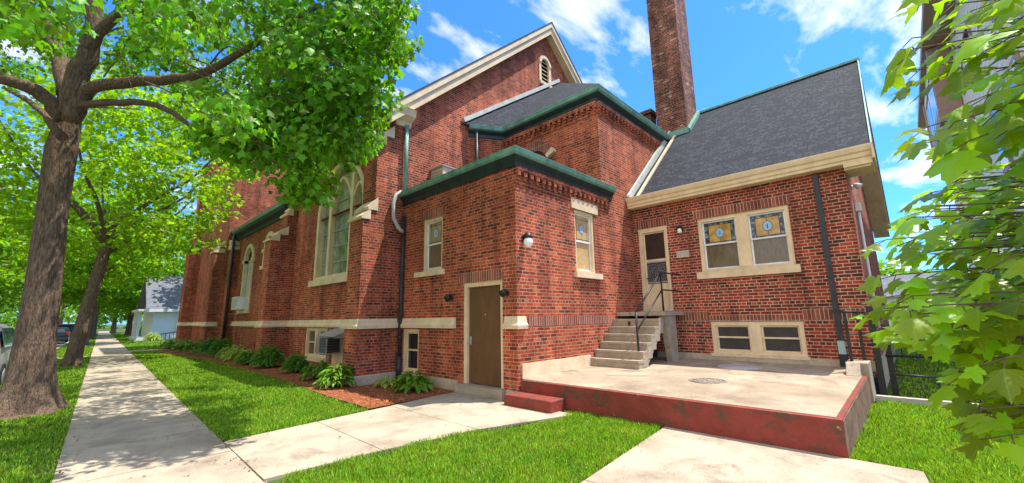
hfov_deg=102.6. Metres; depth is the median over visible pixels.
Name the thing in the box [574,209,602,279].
window
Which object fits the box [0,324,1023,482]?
ground
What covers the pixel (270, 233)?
arched window
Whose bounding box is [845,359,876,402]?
corner plinth
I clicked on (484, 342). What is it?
door
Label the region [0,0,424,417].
maple tree
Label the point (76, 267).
maple tree
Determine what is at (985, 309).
young maple
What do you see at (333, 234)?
tracery window
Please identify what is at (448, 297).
wall lamp
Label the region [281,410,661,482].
lawn grass
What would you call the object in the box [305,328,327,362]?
window
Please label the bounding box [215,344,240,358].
shrub
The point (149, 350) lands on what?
side path
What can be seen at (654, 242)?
door
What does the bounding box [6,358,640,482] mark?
leaf litter
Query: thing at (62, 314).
yard tree
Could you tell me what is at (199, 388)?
lawn grass
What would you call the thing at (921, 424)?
lawn grass
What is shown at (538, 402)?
red step
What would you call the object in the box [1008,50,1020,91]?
window
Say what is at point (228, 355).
shrub
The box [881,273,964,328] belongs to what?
garage
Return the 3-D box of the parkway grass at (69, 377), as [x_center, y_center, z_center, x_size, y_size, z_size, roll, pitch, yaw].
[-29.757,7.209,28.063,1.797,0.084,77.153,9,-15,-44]
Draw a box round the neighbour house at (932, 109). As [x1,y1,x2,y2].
[917,0,1023,275]
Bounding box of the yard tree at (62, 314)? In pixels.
[0,280,106,324]
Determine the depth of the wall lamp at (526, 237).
8.19 m
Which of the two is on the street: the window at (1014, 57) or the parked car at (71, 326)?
the parked car at (71, 326)
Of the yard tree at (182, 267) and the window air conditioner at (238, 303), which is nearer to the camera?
the window air conditioner at (238, 303)
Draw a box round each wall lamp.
[444,294,453,301]
[499,289,509,296]
[521,232,532,247]
[676,225,682,232]
[851,183,862,189]
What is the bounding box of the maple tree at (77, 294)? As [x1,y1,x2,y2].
[18,215,177,338]
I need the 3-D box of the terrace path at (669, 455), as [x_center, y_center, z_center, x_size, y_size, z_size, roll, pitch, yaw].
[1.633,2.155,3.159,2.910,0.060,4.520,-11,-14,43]
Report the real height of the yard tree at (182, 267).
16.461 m
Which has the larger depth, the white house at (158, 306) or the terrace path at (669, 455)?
the white house at (158, 306)
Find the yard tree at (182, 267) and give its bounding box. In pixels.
[113,209,195,305]
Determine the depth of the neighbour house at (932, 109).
17.92 m
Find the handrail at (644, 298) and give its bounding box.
[635,272,681,350]
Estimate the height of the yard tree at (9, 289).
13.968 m
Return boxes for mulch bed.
[158,350,453,408]
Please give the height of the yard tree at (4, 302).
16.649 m
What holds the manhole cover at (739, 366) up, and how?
on the terrace
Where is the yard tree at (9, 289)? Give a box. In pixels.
[0,217,66,299]
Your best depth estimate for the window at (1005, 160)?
13.60 m
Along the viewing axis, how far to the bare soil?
7.13 m
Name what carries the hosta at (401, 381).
on the mulch bed
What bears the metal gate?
on the ground at (120, 329)
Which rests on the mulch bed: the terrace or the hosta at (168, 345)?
the hosta at (168, 345)
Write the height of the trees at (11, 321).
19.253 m
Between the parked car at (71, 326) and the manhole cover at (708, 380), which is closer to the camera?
the manhole cover at (708, 380)
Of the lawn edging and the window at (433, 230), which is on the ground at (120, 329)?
the lawn edging
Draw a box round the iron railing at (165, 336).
[159,331,176,345]
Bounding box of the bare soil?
[0,408,62,419]
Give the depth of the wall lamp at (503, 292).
8.05 m
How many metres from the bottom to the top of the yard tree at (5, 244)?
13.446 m
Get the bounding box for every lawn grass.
[112,333,173,350]
[131,351,368,442]
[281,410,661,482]
[850,400,1023,482]
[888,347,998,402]
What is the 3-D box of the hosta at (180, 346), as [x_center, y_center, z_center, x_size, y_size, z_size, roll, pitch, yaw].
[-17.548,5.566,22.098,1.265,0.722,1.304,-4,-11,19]
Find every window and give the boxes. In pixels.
[236,244,254,313]
[259,231,273,269]
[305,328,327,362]
[308,162,363,286]
[403,329,418,372]
[414,215,444,277]
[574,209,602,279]
[697,205,801,278]
[711,321,810,359]
[962,19,976,55]
[989,110,1012,174]
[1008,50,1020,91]
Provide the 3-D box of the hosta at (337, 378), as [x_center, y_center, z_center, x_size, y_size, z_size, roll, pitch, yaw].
[-4.122,3.140,9.671,1.043,0.556,0.989,-11,-14,43]
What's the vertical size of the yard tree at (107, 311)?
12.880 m
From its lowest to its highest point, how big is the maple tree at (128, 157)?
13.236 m
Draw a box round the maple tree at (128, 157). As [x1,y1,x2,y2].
[0,46,264,366]
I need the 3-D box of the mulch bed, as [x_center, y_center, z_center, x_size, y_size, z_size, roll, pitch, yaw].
[-10.754,4.708,16.093,24.400,0.001,2.168,-10,-14,42]
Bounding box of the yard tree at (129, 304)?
[96,237,179,335]
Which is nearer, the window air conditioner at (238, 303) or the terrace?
the terrace
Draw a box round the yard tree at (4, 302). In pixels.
[0,216,73,313]
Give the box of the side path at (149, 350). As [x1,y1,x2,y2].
[129,349,169,351]
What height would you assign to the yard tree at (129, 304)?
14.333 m
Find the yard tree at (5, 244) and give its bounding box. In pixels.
[0,188,25,276]
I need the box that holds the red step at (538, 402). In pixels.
[504,391,564,413]
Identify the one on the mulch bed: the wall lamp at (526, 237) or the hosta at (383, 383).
the hosta at (383, 383)
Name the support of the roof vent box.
attached to the church
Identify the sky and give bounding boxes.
[0,0,968,325]
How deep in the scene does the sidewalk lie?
5.66 m
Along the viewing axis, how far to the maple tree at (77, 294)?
42.87 m
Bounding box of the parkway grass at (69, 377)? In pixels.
[0,335,96,482]
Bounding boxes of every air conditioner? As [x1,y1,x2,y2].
[231,296,247,309]
[315,328,343,366]
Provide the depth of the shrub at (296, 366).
12.32 m
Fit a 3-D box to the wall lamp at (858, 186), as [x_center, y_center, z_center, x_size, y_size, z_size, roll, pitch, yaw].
[7.832,-1.253,9.316,0.214,0.171,0.150,-11,-14,43]
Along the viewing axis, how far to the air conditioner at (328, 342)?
12.00 m
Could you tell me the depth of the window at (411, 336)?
10.40 m
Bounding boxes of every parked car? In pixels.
[0,324,14,384]
[57,327,70,342]
[58,324,73,333]
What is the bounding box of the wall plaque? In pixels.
[676,250,689,257]
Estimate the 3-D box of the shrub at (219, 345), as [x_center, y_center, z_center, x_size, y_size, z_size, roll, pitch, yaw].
[-13.201,4.799,18.722,1.351,0.870,1.320,9,-14,-43]
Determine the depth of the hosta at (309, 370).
10.77 m
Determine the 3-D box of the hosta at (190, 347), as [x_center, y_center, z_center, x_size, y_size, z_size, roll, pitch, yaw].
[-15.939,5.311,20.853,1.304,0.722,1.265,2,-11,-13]
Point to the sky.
(739, 48)
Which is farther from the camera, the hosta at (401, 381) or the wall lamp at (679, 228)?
the wall lamp at (679, 228)
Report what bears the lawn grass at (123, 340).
on the ground at (120, 329)
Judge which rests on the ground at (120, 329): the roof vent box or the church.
the church
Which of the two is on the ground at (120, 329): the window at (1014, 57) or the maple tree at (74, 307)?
the maple tree at (74, 307)
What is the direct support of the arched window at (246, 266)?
in the church
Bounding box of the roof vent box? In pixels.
[429,164,456,178]
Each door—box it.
[468,285,500,386]
[643,231,669,308]
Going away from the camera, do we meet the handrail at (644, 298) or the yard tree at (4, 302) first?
the handrail at (644, 298)
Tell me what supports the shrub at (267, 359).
on the mulch bed
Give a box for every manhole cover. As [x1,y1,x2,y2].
[689,378,726,383]
[717,364,762,369]
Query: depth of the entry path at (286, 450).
5.78 m
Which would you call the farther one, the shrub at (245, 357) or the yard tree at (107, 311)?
the yard tree at (107, 311)
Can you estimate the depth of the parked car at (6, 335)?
11.14 m
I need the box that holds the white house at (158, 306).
[128,276,183,340]
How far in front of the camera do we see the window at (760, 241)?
9.83 m
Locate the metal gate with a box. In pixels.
[865,306,940,396]
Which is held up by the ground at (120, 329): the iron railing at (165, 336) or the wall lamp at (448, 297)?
the iron railing at (165, 336)
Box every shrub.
[142,332,161,340]
[195,336,222,354]
[204,337,233,357]
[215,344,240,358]
[220,344,250,360]
[232,350,249,362]
[234,349,255,364]
[247,343,285,367]
[278,352,312,372]
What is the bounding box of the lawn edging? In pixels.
[876,395,981,407]
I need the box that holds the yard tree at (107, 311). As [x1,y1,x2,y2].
[67,286,143,332]
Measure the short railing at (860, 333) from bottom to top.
0.982 m
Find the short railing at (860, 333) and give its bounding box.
[840,310,867,360]
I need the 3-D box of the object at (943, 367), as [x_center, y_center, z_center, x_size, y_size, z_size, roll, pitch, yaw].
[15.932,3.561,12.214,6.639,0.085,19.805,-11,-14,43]
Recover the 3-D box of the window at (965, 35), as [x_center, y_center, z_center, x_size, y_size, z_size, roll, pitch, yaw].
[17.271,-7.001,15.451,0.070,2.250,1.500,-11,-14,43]
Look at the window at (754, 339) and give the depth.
9.39 m
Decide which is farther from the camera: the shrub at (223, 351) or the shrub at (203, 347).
the shrub at (203, 347)
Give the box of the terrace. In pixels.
[520,357,871,458]
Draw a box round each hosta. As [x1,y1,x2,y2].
[161,338,184,349]
[171,338,196,351]
[181,339,204,353]
[297,359,332,381]
[312,363,356,389]
[374,375,396,388]
[388,370,434,394]
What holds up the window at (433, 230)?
in the church
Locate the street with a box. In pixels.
[57,340,64,346]
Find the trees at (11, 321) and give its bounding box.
[0,259,931,330]
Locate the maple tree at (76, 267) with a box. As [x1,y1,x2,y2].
[0,161,192,344]
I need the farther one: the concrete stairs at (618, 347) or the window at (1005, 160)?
the window at (1005, 160)
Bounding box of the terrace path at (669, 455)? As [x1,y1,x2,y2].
[581,427,928,482]
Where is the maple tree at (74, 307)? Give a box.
[62,288,124,335]
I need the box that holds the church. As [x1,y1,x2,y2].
[175,0,895,400]
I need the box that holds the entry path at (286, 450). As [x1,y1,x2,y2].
[224,392,569,481]
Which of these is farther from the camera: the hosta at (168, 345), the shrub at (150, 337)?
the shrub at (150, 337)
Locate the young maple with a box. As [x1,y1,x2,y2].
[849,0,1023,469]
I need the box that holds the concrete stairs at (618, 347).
[591,311,683,368]
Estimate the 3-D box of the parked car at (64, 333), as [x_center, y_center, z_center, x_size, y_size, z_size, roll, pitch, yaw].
[-41.136,8.446,36.992,1.860,1.450,4.692,9,-15,-44]
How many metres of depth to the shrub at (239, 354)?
15.58 m
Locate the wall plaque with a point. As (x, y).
(684, 253)
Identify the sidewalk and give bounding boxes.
[52,331,263,482]

